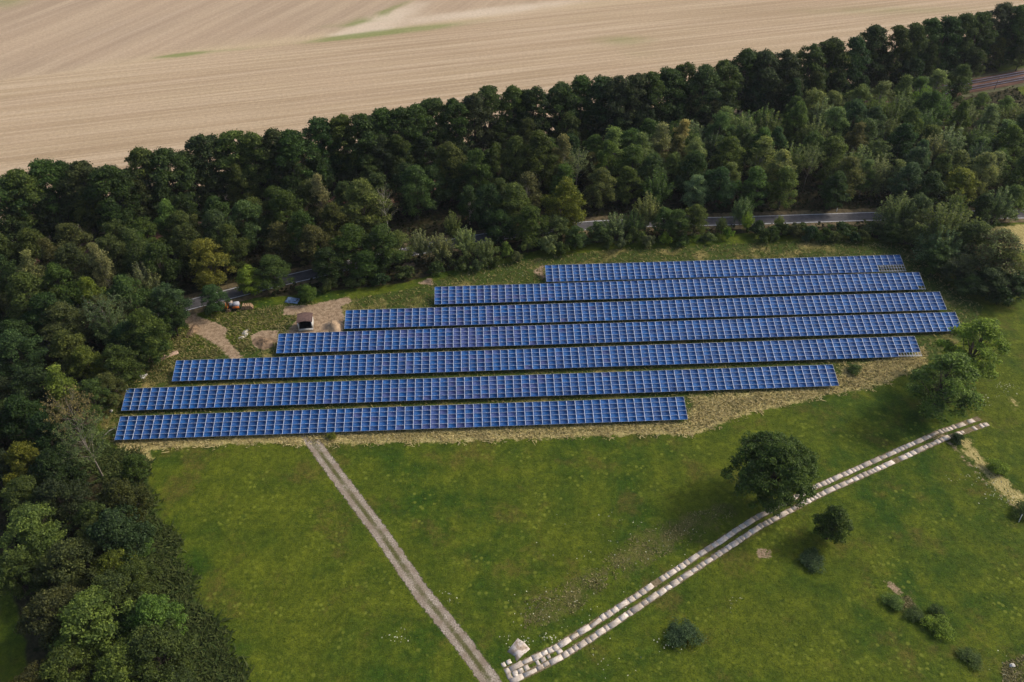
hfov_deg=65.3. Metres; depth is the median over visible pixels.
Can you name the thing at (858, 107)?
broadleaf tree
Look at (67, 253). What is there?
broadleaf tree
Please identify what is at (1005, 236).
willow tree
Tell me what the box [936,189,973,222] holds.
poplar tree
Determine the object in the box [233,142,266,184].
broadleaf tree
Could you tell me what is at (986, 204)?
broadleaf tree
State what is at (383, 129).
broadleaf tree
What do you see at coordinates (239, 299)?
road verge
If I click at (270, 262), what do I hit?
broadleaf tree
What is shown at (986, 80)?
railway rail
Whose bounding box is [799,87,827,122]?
broadleaf tree
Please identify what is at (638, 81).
broadleaf tree
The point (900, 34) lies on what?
broadleaf tree
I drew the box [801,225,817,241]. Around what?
shrub
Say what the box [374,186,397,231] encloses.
dead tree
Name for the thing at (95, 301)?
broadleaf tree
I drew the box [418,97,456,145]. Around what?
broadleaf tree
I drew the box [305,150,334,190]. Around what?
broadleaf tree
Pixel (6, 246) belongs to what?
broadleaf tree
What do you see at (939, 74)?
birch tree
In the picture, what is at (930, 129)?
broadleaf tree
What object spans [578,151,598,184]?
broadleaf tree
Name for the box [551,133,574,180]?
birch tree
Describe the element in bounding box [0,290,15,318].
broadleaf tree
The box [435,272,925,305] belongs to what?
solar panel row
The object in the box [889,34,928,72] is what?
broadleaf tree
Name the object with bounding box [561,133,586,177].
broadleaf tree
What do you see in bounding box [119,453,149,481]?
broadleaf tree
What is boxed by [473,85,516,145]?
broadleaf tree
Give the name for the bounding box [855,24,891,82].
broadleaf tree
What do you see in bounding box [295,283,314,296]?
shrub
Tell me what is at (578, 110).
broadleaf tree
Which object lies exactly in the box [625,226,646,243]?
shrub
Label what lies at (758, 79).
broadleaf tree
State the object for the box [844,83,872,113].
broadleaf tree
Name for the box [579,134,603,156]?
broadleaf tree
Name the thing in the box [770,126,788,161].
broadleaf tree
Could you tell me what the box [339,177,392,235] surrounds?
broadleaf tree
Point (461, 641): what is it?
gravel path
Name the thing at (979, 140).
birch tree
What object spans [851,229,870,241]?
shrub
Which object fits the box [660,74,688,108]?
broadleaf tree
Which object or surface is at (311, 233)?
broadleaf tree
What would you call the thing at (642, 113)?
broadleaf tree
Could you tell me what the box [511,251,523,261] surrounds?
shrub
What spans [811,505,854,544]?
broadleaf tree
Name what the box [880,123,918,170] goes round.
broadleaf tree
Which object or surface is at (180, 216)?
broadleaf tree
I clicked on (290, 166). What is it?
broadleaf tree
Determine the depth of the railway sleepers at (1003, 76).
287.18 m
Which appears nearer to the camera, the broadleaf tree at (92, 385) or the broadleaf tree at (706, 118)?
the broadleaf tree at (92, 385)
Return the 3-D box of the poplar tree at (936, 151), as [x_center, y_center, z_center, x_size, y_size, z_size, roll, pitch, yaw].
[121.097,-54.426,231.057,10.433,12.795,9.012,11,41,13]
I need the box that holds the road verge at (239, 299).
[0,206,1023,369]
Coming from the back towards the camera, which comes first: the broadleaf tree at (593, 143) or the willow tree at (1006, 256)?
the broadleaf tree at (593, 143)
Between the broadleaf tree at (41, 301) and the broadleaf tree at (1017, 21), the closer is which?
the broadleaf tree at (41, 301)
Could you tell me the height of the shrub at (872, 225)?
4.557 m
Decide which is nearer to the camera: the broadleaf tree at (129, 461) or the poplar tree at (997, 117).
the broadleaf tree at (129, 461)
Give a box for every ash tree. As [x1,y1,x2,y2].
[902,351,986,425]
[933,317,1011,381]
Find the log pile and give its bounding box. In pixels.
[241,303,253,309]
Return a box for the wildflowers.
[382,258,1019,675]
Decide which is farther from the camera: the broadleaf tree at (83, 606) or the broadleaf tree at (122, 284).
the broadleaf tree at (122, 284)
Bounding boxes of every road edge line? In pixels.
[0,220,869,364]
[179,210,1023,302]
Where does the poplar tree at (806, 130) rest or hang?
on the ground at (256, 613)
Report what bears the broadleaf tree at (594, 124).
on the ground at (256, 613)
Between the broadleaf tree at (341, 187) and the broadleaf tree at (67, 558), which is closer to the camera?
the broadleaf tree at (67, 558)
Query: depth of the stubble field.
311.02 m
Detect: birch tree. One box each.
[15,249,48,299]
[37,236,71,281]
[39,362,80,414]
[86,242,119,289]
[122,227,157,275]
[126,232,148,263]
[188,212,204,243]
[263,221,296,262]
[308,173,329,223]
[455,184,478,224]
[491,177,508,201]
[513,171,544,211]
[548,161,580,197]
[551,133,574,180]
[599,125,625,166]
[628,132,655,176]
[649,121,671,161]
[663,134,686,175]
[667,119,690,150]
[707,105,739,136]
[716,161,741,197]
[742,135,776,176]
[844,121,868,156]
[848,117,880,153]
[852,158,876,196]
[865,80,895,111]
[882,159,907,196]
[890,73,915,103]
[907,75,931,101]
[924,68,950,95]
[967,135,992,152]
[973,103,1000,134]
[980,151,1006,188]
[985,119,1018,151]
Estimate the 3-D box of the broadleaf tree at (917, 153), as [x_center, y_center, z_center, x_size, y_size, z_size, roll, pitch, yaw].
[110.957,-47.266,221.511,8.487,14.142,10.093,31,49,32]
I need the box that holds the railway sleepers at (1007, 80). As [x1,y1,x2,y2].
[830,77,1023,114]
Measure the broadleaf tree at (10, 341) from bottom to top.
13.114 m
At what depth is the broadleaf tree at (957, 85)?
263.45 m
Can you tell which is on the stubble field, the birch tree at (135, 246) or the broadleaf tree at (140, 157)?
the broadleaf tree at (140, 157)
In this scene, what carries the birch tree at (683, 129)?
on the ground at (256, 613)
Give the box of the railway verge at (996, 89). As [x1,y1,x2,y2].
[898,67,1023,99]
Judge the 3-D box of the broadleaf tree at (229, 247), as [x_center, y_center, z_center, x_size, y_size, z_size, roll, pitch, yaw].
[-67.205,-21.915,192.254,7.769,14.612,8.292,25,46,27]
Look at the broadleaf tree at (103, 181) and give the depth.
197.93 m
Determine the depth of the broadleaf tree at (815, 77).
256.86 m
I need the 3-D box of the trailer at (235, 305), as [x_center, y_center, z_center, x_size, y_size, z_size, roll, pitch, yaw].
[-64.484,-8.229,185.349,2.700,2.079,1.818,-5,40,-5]
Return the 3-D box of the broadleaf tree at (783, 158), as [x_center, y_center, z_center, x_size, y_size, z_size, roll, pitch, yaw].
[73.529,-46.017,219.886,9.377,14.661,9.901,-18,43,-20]
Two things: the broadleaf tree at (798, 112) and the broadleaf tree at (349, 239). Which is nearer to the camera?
the broadleaf tree at (349, 239)
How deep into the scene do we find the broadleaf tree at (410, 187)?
208.49 m
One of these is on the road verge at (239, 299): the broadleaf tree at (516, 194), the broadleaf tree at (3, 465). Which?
the broadleaf tree at (516, 194)
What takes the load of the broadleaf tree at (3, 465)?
on the ground at (256, 613)
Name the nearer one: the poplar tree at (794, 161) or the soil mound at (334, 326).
the soil mound at (334, 326)
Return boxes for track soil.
[504,416,980,672]
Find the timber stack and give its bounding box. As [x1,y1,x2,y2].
[151,351,178,362]
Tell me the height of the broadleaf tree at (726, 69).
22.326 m
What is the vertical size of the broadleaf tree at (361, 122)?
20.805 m
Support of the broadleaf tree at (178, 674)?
on the ground at (256, 613)
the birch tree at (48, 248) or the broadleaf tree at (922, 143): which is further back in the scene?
the broadleaf tree at (922, 143)
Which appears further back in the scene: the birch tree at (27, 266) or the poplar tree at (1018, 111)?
the poplar tree at (1018, 111)
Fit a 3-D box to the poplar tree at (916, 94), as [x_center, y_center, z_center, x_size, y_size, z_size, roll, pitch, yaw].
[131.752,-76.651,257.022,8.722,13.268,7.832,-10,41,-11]
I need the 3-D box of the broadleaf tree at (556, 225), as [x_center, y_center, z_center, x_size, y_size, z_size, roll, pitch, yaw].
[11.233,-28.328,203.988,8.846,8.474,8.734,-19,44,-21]
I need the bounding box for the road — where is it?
[1,210,1023,362]
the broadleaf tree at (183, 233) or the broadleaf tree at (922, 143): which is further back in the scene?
the broadleaf tree at (922, 143)
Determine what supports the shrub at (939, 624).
on the ground at (256, 613)
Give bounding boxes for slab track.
[501,419,989,681]
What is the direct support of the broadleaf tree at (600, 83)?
on the stubble field
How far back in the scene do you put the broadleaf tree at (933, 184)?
210.75 m
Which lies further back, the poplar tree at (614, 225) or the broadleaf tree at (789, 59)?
the broadleaf tree at (789, 59)
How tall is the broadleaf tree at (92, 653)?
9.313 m
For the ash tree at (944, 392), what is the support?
on the ground at (256, 613)
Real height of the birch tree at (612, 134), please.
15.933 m
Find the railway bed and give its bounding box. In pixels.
[81,70,1023,243]
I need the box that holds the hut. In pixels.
[296,312,313,331]
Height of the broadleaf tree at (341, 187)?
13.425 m
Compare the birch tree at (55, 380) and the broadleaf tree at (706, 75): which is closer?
the birch tree at (55, 380)
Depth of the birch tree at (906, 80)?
255.47 m
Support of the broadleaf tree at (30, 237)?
on the ground at (256, 613)
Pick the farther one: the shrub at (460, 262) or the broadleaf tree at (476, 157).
the broadleaf tree at (476, 157)
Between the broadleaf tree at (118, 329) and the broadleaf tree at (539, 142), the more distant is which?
the broadleaf tree at (539, 142)
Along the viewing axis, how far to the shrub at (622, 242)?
202.42 m
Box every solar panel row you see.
[115,397,687,440]
[121,365,838,411]
[172,336,921,380]
[276,312,960,353]
[344,292,946,328]
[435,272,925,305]
[545,255,905,281]
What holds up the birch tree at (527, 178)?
on the ground at (256, 613)
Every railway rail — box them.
[491,71,1023,169]
[491,77,1021,176]
[791,73,1023,116]
[946,79,1022,93]
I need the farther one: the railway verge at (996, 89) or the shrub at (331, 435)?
the railway verge at (996, 89)
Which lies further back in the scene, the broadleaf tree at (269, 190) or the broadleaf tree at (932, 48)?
the broadleaf tree at (932, 48)
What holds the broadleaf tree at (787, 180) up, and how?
on the ground at (256, 613)
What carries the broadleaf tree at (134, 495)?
on the ground at (256, 613)
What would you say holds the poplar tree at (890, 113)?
on the ground at (256, 613)
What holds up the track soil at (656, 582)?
on the ground at (256, 613)
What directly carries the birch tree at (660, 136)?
on the ground at (256, 613)
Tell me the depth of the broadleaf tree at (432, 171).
213.92 m
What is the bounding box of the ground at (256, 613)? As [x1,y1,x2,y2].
[0,59,1023,681]
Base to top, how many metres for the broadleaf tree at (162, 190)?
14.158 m
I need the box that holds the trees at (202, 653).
[79,424,259,681]
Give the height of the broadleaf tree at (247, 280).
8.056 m
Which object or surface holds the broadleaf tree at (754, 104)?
on the ground at (256, 613)
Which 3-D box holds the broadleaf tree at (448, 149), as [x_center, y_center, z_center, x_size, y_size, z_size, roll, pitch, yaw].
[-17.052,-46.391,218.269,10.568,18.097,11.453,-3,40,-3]
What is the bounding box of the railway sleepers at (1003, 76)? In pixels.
[842,71,1023,105]
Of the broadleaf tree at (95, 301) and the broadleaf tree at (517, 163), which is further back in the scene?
the broadleaf tree at (517, 163)
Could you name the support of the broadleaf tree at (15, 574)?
on the ground at (256, 613)
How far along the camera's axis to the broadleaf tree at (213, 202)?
199.13 m
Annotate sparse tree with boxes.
[38,384,101,450]
[51,408,115,476]
[78,288,132,328]
[561,146,594,183]
[794,141,825,191]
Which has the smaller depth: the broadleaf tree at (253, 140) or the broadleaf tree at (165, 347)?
the broadleaf tree at (165, 347)
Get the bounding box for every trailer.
[227,300,240,310]
[285,297,299,303]
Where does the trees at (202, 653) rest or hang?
on the ground at (256, 613)
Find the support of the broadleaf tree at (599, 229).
on the ground at (256, 613)
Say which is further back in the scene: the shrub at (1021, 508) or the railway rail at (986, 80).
the railway rail at (986, 80)
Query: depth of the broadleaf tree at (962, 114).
239.84 m
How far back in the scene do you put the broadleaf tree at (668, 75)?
240.85 m
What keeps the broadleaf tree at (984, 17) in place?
on the ground at (256, 613)
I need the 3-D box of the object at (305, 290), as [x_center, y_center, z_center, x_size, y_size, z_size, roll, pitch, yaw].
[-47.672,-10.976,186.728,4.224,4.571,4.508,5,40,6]
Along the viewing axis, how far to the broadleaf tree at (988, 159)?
214.03 m
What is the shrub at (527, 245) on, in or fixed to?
on the ground at (256, 613)
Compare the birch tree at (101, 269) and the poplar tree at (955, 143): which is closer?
the birch tree at (101, 269)
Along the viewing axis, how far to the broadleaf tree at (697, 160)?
215.70 m
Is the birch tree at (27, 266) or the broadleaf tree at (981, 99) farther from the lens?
the broadleaf tree at (981, 99)
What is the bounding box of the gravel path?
[300,433,501,681]
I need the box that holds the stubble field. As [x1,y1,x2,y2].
[0,0,1023,241]
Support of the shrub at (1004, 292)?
on the ground at (256, 613)
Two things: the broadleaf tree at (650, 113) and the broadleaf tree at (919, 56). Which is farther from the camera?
the broadleaf tree at (919, 56)
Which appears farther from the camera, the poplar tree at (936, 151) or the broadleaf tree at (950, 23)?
the broadleaf tree at (950, 23)
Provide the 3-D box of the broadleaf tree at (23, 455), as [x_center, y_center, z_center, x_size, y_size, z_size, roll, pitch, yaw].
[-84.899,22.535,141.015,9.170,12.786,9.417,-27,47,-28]
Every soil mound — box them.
[186,323,199,337]
[252,336,276,349]
[320,320,343,331]
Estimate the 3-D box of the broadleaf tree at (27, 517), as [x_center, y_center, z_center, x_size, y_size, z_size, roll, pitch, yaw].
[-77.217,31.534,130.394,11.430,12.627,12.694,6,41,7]
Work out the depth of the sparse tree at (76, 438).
140.47 m
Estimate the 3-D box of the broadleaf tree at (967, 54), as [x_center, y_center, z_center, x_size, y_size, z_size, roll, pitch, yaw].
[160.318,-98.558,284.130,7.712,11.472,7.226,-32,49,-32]
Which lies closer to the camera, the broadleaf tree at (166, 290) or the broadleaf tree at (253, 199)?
the broadleaf tree at (166, 290)
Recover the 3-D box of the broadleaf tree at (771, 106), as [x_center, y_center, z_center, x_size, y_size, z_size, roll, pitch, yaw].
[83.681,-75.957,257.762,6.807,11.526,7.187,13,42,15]
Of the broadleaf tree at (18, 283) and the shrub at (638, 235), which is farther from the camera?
the shrub at (638, 235)
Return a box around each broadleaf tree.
[0,167,60,237]
[0,178,40,241]
[0,214,41,251]
[0,231,35,280]
[0,254,27,299]
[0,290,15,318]
[0,318,47,368]
[0,328,50,378]
[0,376,25,417]
[0,392,59,446]
[0,397,12,443]
[0,447,15,487]
[0,473,58,510]
[0,500,79,570]
[0,548,50,599]
[2,440,47,486]
[3,271,61,330]
[5,185,53,232]
[6,361,65,413]
[8,657,51,681]
[12,228,55,272]
[13,582,87,651]
[21,292,77,344]
[24,411,79,468]
[25,157,76,233]
[25,448,89,502]
[30,476,93,530]
[31,534,105,590]
[33,638,102,681]
[36,192,69,240]
[38,300,97,351]
[40,261,82,303]
[46,584,136,659]
[47,328,94,378]
[50,160,90,217]
[53,222,99,270]
[54,242,97,295]
[55,160,101,230]
[67,344,107,384]
[68,616,123,672]
[72,192,104,236]
[72,500,111,529]
[73,377,117,418]
[74,517,123,557]
[75,276,105,320]
[79,163,152,231]
[81,294,135,341]
[81,501,156,563]
[86,233,133,277]
[89,568,149,618]
[90,548,137,580]
[92,641,162,681]
[93,343,146,387]
[93,370,129,408]
[95,477,154,523]
[96,199,129,242]
[98,218,129,259]
[100,168,155,221]
[102,273,158,321]
[107,320,143,359]
[112,556,164,600]
[114,617,199,681]
[115,610,155,643]
[116,306,174,360]
[118,592,188,641]
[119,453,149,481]
[122,146,180,202]
[125,215,170,248]
[126,179,158,227]
[133,329,171,366]
[135,537,155,556]
[141,242,183,289]
[144,146,204,214]
[148,182,178,219]
[149,282,194,329]
[152,662,197,681]
[153,198,178,247]
[154,297,188,335]
[160,209,200,250]
[167,222,205,277]
[169,149,209,209]
[169,192,203,225]
[181,133,236,197]
[188,237,236,289]
[197,175,226,207]
[199,284,230,313]
[200,208,236,252]
[201,194,237,237]
[210,129,264,196]
[215,223,250,272]
[225,163,257,205]
[227,199,268,251]
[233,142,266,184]
[234,131,280,200]
[234,264,262,295]
[235,196,274,242]
[254,127,305,189]
[254,253,294,291]
[262,185,294,226]
[265,128,329,185]
[265,189,303,241]
[277,130,308,176]
[279,175,306,209]
[280,157,309,189]
[285,210,319,261]
[293,178,331,225]
[293,224,335,266]
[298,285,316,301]
[301,116,347,181]
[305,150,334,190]
[307,130,349,180]
[311,246,346,281]
[318,201,354,249]
[321,113,368,178]
[328,223,370,270]
[331,180,359,218]
[337,153,371,182]
[339,112,394,173]
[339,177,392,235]
[348,249,382,281]
[356,153,386,185]
[357,114,397,164]
[360,222,407,273]
[366,172,398,218]
[367,107,400,174]
[369,134,395,184]
[379,230,414,263]
[383,134,413,177]
[384,106,425,163]
[389,162,424,211]
[394,163,436,219]
[396,116,430,164]
[401,102,437,165]
[412,135,441,169]
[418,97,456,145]
[420,163,452,209]
[429,125,450,158]
[430,140,467,200]
[436,97,473,148]
[444,162,475,200]
[451,136,468,162]
[453,92,496,149]
[457,148,492,199]
[470,182,502,230]
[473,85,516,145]
[474,149,500,184]
[483,141,514,185]
[484,208,518,244]
[486,121,511,153]
[489,181,531,230]
[496,84,534,140]
[498,134,529,183]
[506,151,528,183]
[510,204,550,246]
[511,85,556,143]
[511,89,539,128]
[514,117,535,155]
[523,129,559,192]
[536,81,582,138]
[539,176,587,229]
[541,214,570,243]
[542,137,560,179]
[547,91,581,128]
[552,111,581,144]
[560,73,600,139]
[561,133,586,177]
[564,225,586,249]
[576,74,622,137]
[578,112,600,143]
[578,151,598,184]
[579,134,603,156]
[582,166,616,210]
[586,221,611,242]
[594,75,641,144]
[594,140,623,190]
[602,117,631,148]
[610,73,660,143]
[612,165,643,204]
[614,143,647,191]
[616,127,647,158]
[623,93,656,119]
[627,71,672,120]
[630,110,645,129]
[636,151,666,192]
[638,108,660,130]
[638,118,663,162]
[645,66,689,131]
[650,206,676,234]
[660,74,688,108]
[660,151,685,190]
[665,61,703,113]
[665,208,689,239]
[667,102,692,132]
[673,150,709,196]
[680,90,704,128]
[680,173,710,207]
[680,203,709,236]
[681,132,706,156]
[681,136,707,180]
[683,64,725,128]
[695,100,722,133]
[698,82,722,117]
[700,166,737,209]
[703,110,735,144]
[704,59,744,121]
[707,135,746,175]
[711,98,737,117]
[725,47,767,115]
[732,61,764,112]
[732,165,769,208]
[734,123,757,165]
[737,48,785,117]
[740,80,766,119]
[744,126,775,164]
[760,88,781,118]
[762,165,800,209]
[763,148,797,192]
[765,49,804,114]
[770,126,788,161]
[773,63,803,102]
[777,95,808,137]
[778,77,802,113]
[781,100,808,146]
[789,43,828,96]
[794,129,826,173]
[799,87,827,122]
[801,71,825,106]
[808,135,847,184]
[809,36,854,94]
[809,51,851,82]
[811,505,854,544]
[818,170,852,210]
[819,90,845,129]
[820,106,850,140]
[821,135,848,166]
[825,72,849,105]
[829,156,866,200]
[833,34,872,99]
[842,100,868,140]
[843,98,863,128]
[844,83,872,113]
[848,75,871,102]
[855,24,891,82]
[856,39,889,75]
[861,105,886,139]
[863,138,895,170]
[868,62,889,88]
[878,24,915,85]
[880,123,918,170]
[887,161,922,203]
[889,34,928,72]
[890,60,914,86]
[891,108,923,148]
[894,146,931,188]
[895,21,929,75]
[899,56,926,85]
[900,192,933,225]
[902,224,929,251]
[906,171,948,214]
[908,138,931,171]
[910,91,936,117]
[912,124,943,146]
[914,90,946,123]
[916,43,940,77]
[917,17,945,74]
[917,242,958,272]
[928,152,953,195]
[929,14,965,71]
[933,30,956,56]
[933,149,970,191]
[938,166,980,208]
[939,253,983,283]
[941,12,980,73]
[941,63,972,105]
[944,100,971,134]
[952,48,974,78]
[953,272,985,295]
[954,10,999,69]
[954,220,995,257]
[960,152,1000,202]
[961,49,987,76]
[964,20,995,55]
[965,192,996,224]
[966,266,1010,301]
[967,92,990,117]
[981,1,1015,63]
[988,124,1023,169]
[991,4,1023,66]
[992,269,1023,301]
[994,152,1023,195]
[995,147,1012,178]
[997,95,1017,115]
[1003,183,1023,220]
[1009,40,1023,70]
[1014,111,1023,153]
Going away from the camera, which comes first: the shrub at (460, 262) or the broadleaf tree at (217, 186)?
the shrub at (460, 262)
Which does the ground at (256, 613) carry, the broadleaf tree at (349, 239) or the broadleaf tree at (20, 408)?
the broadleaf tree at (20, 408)
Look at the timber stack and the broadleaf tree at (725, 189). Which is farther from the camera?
the broadleaf tree at (725, 189)
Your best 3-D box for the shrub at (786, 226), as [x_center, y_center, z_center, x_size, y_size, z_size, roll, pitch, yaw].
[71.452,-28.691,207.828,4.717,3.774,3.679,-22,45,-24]
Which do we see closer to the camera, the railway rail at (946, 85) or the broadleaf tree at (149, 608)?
the broadleaf tree at (149, 608)
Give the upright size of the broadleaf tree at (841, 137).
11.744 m
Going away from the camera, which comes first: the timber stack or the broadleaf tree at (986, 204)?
the timber stack
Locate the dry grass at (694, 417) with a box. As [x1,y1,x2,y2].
[112,345,928,453]
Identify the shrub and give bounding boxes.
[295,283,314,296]
[318,277,337,292]
[325,432,336,440]
[343,272,365,287]
[369,272,389,286]
[394,265,415,279]
[426,260,444,276]
[449,255,470,271]
[469,258,484,271]
[490,255,503,267]
[495,241,513,258]
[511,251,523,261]
[517,235,535,252]
[537,235,557,253]
[551,241,571,255]
[581,236,591,247]
[603,236,615,248]
[615,237,627,248]
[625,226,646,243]
[641,235,655,247]
[658,231,672,243]
[664,616,706,649]
[673,235,688,246]
[700,231,717,242]
[722,227,735,239]
[748,220,764,234]
[757,230,773,241]
[765,225,779,240]
[774,222,784,234]
[781,223,791,235]
[785,222,803,237]
[798,222,807,233]
[798,546,825,573]
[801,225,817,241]
[812,230,824,240]
[816,227,832,240]
[825,230,843,241]
[827,221,850,234]
[842,223,857,235]
[845,231,860,242]
[846,363,860,375]
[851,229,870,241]
[860,221,877,235]
[880,592,904,611]
[903,604,924,621]
[919,259,946,276]
[921,614,955,640]
[928,603,948,618]
[950,432,964,444]
[955,646,983,670]
[983,458,1010,475]
[987,285,1015,306]
[1012,500,1023,520]
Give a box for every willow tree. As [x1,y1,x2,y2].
[872,191,921,234]
[908,202,980,253]
[909,224,971,272]
[962,227,1023,276]
[973,246,1023,291]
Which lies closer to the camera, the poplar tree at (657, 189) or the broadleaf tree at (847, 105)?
the poplar tree at (657, 189)
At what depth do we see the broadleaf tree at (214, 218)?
192.93 m
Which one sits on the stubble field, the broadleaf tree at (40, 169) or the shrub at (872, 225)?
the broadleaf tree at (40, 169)
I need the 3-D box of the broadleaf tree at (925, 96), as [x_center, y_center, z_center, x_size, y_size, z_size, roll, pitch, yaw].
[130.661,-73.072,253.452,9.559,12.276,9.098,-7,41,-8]
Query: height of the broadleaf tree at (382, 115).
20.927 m
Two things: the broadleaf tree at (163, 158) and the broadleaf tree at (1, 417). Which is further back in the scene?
the broadleaf tree at (163, 158)
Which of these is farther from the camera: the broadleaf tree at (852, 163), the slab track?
the broadleaf tree at (852, 163)
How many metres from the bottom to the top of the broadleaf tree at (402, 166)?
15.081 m
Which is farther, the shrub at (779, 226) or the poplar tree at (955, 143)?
the poplar tree at (955, 143)
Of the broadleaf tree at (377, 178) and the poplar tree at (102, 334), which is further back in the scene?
the broadleaf tree at (377, 178)
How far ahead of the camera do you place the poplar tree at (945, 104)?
253.23 m
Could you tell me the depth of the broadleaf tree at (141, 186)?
203.65 m
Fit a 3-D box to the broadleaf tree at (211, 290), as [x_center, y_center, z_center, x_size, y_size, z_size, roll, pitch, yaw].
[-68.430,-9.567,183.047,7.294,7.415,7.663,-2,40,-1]
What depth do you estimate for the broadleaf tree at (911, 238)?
200.81 m
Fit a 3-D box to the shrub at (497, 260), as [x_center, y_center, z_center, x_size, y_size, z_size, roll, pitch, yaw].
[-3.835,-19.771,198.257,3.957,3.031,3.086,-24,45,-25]
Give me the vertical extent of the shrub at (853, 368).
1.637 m
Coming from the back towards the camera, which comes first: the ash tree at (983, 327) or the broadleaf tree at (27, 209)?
the broadleaf tree at (27, 209)
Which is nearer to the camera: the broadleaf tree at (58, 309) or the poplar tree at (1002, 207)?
the broadleaf tree at (58, 309)
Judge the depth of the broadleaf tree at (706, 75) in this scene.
242.35 m
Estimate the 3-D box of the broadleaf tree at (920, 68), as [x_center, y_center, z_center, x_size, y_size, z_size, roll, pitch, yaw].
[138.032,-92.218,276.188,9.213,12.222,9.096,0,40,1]
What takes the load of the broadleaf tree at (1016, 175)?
on the ground at (256, 613)
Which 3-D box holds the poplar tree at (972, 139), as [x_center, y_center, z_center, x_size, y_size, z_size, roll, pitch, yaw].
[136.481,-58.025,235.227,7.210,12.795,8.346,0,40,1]
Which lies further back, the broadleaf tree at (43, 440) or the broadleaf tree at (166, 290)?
the broadleaf tree at (166, 290)
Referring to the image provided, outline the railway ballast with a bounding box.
[1,70,1023,271]
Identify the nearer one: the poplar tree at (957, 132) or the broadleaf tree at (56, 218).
the broadleaf tree at (56, 218)
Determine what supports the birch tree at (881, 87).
on the ground at (256, 613)
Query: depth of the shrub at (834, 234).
205.11 m
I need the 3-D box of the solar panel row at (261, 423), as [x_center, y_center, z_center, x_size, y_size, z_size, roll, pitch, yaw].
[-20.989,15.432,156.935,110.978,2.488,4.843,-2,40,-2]
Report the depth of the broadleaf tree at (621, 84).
236.56 m
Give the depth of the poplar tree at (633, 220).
206.10 m
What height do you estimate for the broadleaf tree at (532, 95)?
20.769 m
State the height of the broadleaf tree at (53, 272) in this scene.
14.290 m
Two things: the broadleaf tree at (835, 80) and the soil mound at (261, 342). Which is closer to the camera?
the soil mound at (261, 342)
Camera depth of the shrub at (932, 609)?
125.14 m
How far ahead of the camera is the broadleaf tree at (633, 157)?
219.22 m
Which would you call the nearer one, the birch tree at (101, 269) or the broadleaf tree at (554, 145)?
the birch tree at (101, 269)
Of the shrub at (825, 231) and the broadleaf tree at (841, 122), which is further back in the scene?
the broadleaf tree at (841, 122)
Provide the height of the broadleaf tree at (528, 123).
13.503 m
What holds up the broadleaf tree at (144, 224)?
on the ground at (256, 613)
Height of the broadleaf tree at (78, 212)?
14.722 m
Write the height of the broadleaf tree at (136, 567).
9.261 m
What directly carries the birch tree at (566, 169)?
on the ground at (256, 613)
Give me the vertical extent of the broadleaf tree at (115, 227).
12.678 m
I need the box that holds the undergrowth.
[0,62,1023,681]
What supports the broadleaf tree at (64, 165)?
on the stubble field
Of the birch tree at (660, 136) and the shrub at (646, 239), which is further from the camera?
the birch tree at (660, 136)
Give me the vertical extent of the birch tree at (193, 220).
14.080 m
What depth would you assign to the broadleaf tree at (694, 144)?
219.69 m
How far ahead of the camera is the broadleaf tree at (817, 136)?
227.41 m
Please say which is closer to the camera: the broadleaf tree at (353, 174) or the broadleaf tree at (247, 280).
the broadleaf tree at (247, 280)
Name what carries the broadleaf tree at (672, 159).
on the ground at (256, 613)
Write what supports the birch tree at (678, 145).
on the ground at (256, 613)
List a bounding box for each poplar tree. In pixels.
[88,307,126,347]
[127,261,160,307]
[406,228,431,261]
[425,231,455,263]
[443,209,461,243]
[451,225,478,259]
[472,237,499,265]
[602,212,627,238]
[622,210,648,235]
[631,190,662,232]
[641,167,674,207]
[665,118,698,150]
[688,119,711,143]
[703,131,724,166]
[715,216,729,234]
[729,195,753,224]
[730,112,756,146]
[735,110,759,134]
[741,212,754,230]
[751,103,782,144]
[754,109,785,146]
[774,216,784,222]
[775,139,808,186]
[793,116,831,154]
[803,97,834,129]
[844,92,870,118]
[844,144,875,176]
[862,153,892,196]
[866,93,892,130]
[877,102,903,128]
[879,117,901,145]
[889,88,915,120]
[910,82,931,107]
[913,108,942,140]
[914,131,951,173]
[934,123,967,163]
[935,89,953,126]
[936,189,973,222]
[942,121,969,140]
[951,99,979,133]
[961,124,991,151]
[964,138,992,171]
[978,106,1008,130]
[985,186,1019,223]
[992,103,1023,134]
[1005,102,1023,116]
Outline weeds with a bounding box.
[524,505,1023,681]
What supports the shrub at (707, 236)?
on the ground at (256, 613)
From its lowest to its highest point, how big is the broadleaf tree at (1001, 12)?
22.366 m
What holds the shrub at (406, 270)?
on the ground at (256, 613)
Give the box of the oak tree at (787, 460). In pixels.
[720,430,821,516]
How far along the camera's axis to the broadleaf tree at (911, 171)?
212.98 m
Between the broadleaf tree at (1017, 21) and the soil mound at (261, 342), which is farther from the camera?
the broadleaf tree at (1017, 21)
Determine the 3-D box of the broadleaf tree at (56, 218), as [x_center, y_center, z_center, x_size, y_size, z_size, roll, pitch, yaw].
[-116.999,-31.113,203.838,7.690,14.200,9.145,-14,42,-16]
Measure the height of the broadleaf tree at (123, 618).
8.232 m
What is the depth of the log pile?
185.67 m
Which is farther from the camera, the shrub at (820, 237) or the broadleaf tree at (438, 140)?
the broadleaf tree at (438, 140)

